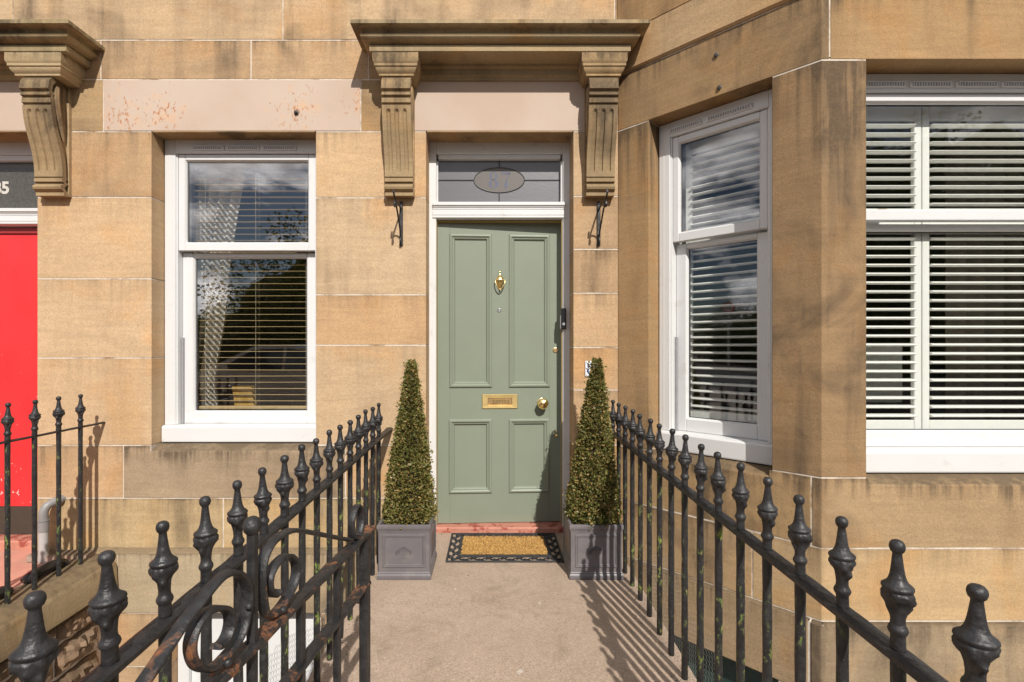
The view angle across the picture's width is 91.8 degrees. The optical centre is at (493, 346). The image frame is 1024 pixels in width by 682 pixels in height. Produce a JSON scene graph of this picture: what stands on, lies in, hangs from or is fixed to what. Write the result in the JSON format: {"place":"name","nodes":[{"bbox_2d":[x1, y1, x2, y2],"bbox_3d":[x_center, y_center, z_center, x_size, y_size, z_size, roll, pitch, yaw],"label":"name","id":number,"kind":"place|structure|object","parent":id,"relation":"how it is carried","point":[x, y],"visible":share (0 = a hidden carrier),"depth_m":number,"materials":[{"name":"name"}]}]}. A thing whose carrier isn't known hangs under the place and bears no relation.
{"place":"outdoors","nodes":[
{"label":"outdoors","id":0,"kind":"place"},
{"bbox_2d":[0,586,13,597],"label":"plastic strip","id":1,"kind":"object","parent":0,"point":[2,591],"visible":0.5,"depth_m":2.69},
{"bbox_2d":[0,551,44,588],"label":"neighbour path","id":2,"kind":"structure","parent":0,"point":[21,567],"depth_m":3.15,"materials":[{"name":"red paint"}]},
{"bbox_2d":[20,558,68,583],"bbox_3d":[-2.690,1.342,2.981,0.059,0.082,0.274,0,0,4],"label":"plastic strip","id":3,"kind":"object","parent":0,"point":[43,569],"visible":0.75,"depth_m":2.95,"materials":[{"name":"black plastic"}]},
{"bbox_2d":[232,386,256,405],"bbox_3d":[-1.840,0.372,3.670,0.178,0.165,0.069,0,0,0],"label":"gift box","id":4,"kind":"object","parent":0,"point":[244,397],"visible":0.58,"depth_m":3.65,"materials":[{"name":"gold cardboard"}]},
{"bbox_2d":[135,504,375,681],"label":"iron gate","id":5,"kind":"structure","parent":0,"point":[237,653],"depth_m":0.97,"materials":[{"name":"black metal"}]},
{"bbox_2d":[307,532,696,681],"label":"path","id":6,"kind":"structure","parent":0,"point":[554,623],"depth_m":2.30,"materials":[{"name":"concrete"}]},
{"bbox_2d":[8,403,392,681],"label":"iron railing","id":7,"kind":"object","parent":6,"relation":"on","point":[33,655],"visible":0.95,"depth_m":1.33,"materials":[{"name":"black metal"}]},
{"bbox_2d":[259,605,326,681],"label":"wire netting","id":8,"kind":"object","parent":7,"relation":"attached to","point":[294,653],"visible":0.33,"depth_m":1.79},
{"bbox_2d":[377,511,436,579],"bbox_3d":[-0.501,1.150,2.930,0.304,0.305,0.312,0,0,0],"label":"square planter","id":9,"kind":"object","parent":6,"relation":"on","point":[407,552],"visible":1,"depth_m":2.78,"materials":[{"name":"stone"}]},
{"bbox_2d":[381,358,439,528],"bbox_3d":[-0.493,0.587,2.933,0.349,1.041,0.349,0,0,0],"label":"topiary shrub","id":10,"kind":"object","parent":9,"relation":"on","point":[409,493],"visible":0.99,"depth_m":2.87,"materials":[{"name":"green plant"}]},
{"bbox_2d":[446,533,563,561],"bbox_3d":[0.070,1.289,3.211,0.715,0.024,0.443,0,0,0],"label":"doormat","id":11,"kind":"object","parent":6,"relation":"on","point":[508,545],"visible":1,"depth_m":3.18,"materials":[{"name":"beige fabric"}]},
{"bbox_2d":[562,507,623,579],"bbox_3d":[0.579,1.150,2.930,0.304,0.305,0.312,0,0,0],"label":"square planter","id":12,"kind":"object","parent":6,"relation":"on","point":[594,553],"visible":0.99,"depth_m":2.78,"materials":[{"name":"stone"}]},
{"bbox_2d":[562,356,623,529],"bbox_3d":[0.591,0.580,2.929,0.368,1.056,0.376,0,0,0],"label":"topiary shrub","id":13,"kind":"object","parent":12,"relation":"on","point":[592,493],"visible":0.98,"depth_m":2.86,"materials":[{"name":"green plant"}]},
{"bbox_2d":[609,400,1001,681],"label":"iron railing","id":14,"kind":"object","parent":6,"relation":"on","point":[976,643],"visible":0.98,"depth_m":1.39,"materials":[{"name":"black metal"}]},
{"bbox_2d":[644,550,714,681],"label":"wire netting","id":15,"kind":"object","parent":14,"relation":"attached to","point":[678,620],"visible":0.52,"depth_m":2.13,"materials":[{"name":"metal"}]},
{"bbox_2d":[216,123,944,419],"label":"room walls","id":16,"kind":"structure","parent":0,"point":[292,373],"depth_m":6.20,"materials":[{"name":"paint"}]},
{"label":"basement area floor","id":17,"kind":"structure","parent":0,"visible":0},
{"bbox_2d":[0,19,104,561],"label":"neighbouring house","id":18,"kind":"structure","parent":17,"relation":"on","point":[45,64],"depth_m":3.45,"materials":[{"name":"stone"}]},
{"bbox_2d":[0,228,37,533],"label":"front door","id":19,"kind":"structure","parent":18,"relation":"in","point":[18,246],"depth_m":3.52,"materials":[{"name":"red paint"}]},
{"bbox_2d":[0,555,117,681],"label":"boundary wall","id":20,"kind":"structure","parent":17,"relation":"on","point":[70,625],"depth_m":2.92,"materials":[{"name":"stone"}]},
{"bbox_2d":[0,394,105,604],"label":"iron railing","id":21,"kind":"object","parent":20,"relation":"on","point":[34,417],"visible":0.99,"depth_m":2.80,"materials":[{"name":"black metal"}]},
{"bbox_2d":[0,0,1023,681],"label":"terraced house","id":22,"kind":"structure","parent":17,"relation":"on","point":[500,146],"depth_m":3.30,"materials":[{"name":"stone"}]},
{"bbox_2d":[37,495,65,563],"bbox_3d":[-2.893,1.189,3.260,0.067,0.412,0.164,0,0,24],"label":"waste pipe","id":23,"kind":"object","parent":22,"relation":"attached to","point":[43,524],"visible":0.77,"depth_m":3.20,"materials":[{"name":"white plastic"}]},
{"bbox_2d":[192,164,245,405],"bbox_3d":[-2.080,-0.265,3.702,0.507,2.321,0.088,0,0,0],"label":"curtain","id":24,"kind":"object","parent":22,"relation":"hanging from","point":[216,332],"visible":0.31,"depth_m":3.70,"materials":[{"name":"white fabric"}]},
{"bbox_2d":[162,140,315,441],"bbox_3d":[-1.711,-0.391,3.499,1.122,2.086,0.202,0,0,0],"label":"sash window","id":25,"kind":"structure","parent":22,"relation":"in","point":[184,422],"depth_m":3.44,"materials":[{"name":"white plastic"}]},
{"bbox_2d":[178,613,320,681],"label":"basement door","id":26,"kind":"structure","parent":22,"relation":"in","point":[185,674],"depth_m":3.40,"materials":[{"name":"white paint"}]},
{"bbox_2d":[193,164,314,408],"bbox_3d":[-1.710,-0.442,3.575,0.885,1.777,0.054,0,0,0],"label":"venetian blind","id":27,"kind":"object","parent":22,"relation":"hanging from","point":[250,166],"visible":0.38,"depth_m":3.57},
{"bbox_2d":[393,189,402,245],"bbox_3d":[-0.612,-0.822,3.171,0.023,0.303,0.256,0,0,0],"label":"basket bracket","id":28,"kind":"object","parent":22,"relation":"attached to","point":[400,215],"visible":1,"depth_m":3.29,"materials":[{"name":"black metal"}]},
{"bbox_2d":[437,223,560,522],"bbox_3d":[0.051,0.183,3.523,0.896,2.145,0.133,0,0,-3],"label":"front door","id":29,"kind":"structure","parent":22,"relation":"in","point":[499,284],"depth_m":3.55,"materials":[{"name":"green paint"}]},
{"bbox_2d":[560,308,565,328],"bbox_3d":[0.486,-0.196,3.456,0.040,0.146,0.028,0,0,0],"label":"door bell","id":30,"kind":"object","parent":22,"relation":"attached to","point":[563,319],"depth_m":3.45,"materials":[{"name":"black plastic"}]},
{"bbox_2d":[585,361,595,376],"bbox_3d":[0.664,0.145,3.296,0.106,0.103,0.007,0,0,0],"label":"house number plate","id":31,"kind":"object","parent":22,"relation":"attached to","point":[586,370],"visible":0.29,"depth_m":3.29,"materials":[{"name":"white ceramic"}]},
{"bbox_2d":[597,189,607,245],"bbox_3d":[0.700,-0.822,3.171,0.023,0.303,0.256,0,0,0],"label":"basket bracket","id":32,"kind":"object","parent":22,"relation":"attached to","point":[599,224],"visible":1,"depth_m":3.28,"materials":[{"name":"black metal"}]},
{"bbox_2d":[659,89,771,464],"bbox_3d":[1.383,-0.391,3.017,0.202,2.086,0.726,0,0,-45],"label":"sash window","id":33,"kind":"structure","parent":22,"relation":"in","point":[735,440],"depth_m":3.05,"materials":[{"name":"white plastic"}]},
{"bbox_2d":[674,635,777,681],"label":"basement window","id":34,"kind":"structure","parent":22,"relation":"in","point":[729,666],"depth_m":2.93,"materials":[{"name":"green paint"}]},
{"bbox_2d":[686,123,767,422],"bbox_3d":[1.437,-0.435,3.051,0.062,1.860,0.507,0,0,-45],"label":"plantation shutter","id":35,"kind":"object","parent":22,"relation":"attached to","point":[727,139],"visible":0.66,"depth_m":3.06,"materials":[{"name":"paint"}]},
{"bbox_2d":[866,346,901,402],"bbox_3d":[2.270,0.165,3.135,0.500,0.360,0.170,0,0,0],"label":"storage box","id":36,"kind":"object","parent":22,"relation":"attached to","point":[883,366],"visible":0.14,"depth_m":3.05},
{"bbox_2d":[866,107,920,428],"bbox_3d":[2.152,-0.435,2.736,0.397,1.860,0.062,0,0,0],"label":"plantation shutter","id":37,"kind":"object","parent":22,"relation":"attached to","point":[912,115],"visible":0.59,"depth_m":2.72,"materials":[{"name":"paint"}]},
{"bbox_2d":[866,74,1023,472],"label":"sash window","id":38,"kind":"structure","parent":22,"relation":"in","point":[887,450],"depth_m":2.62,"materials":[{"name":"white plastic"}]},
{"bbox_2d":[921,107,1023,428],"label":"plantation shutter","id":39,"kind":"object","parent":22,"relation":"attached to","point":[972,115],"visible":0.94,"depth_m":2.72,"materials":[{"name":"paint"}]},
{"bbox_2d":[945,123,1023,418],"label":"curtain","id":40,"kind":"object","parent":22,"relation":"hanging from","point":[984,305],"visible":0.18,"depth_m":3.04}
]}

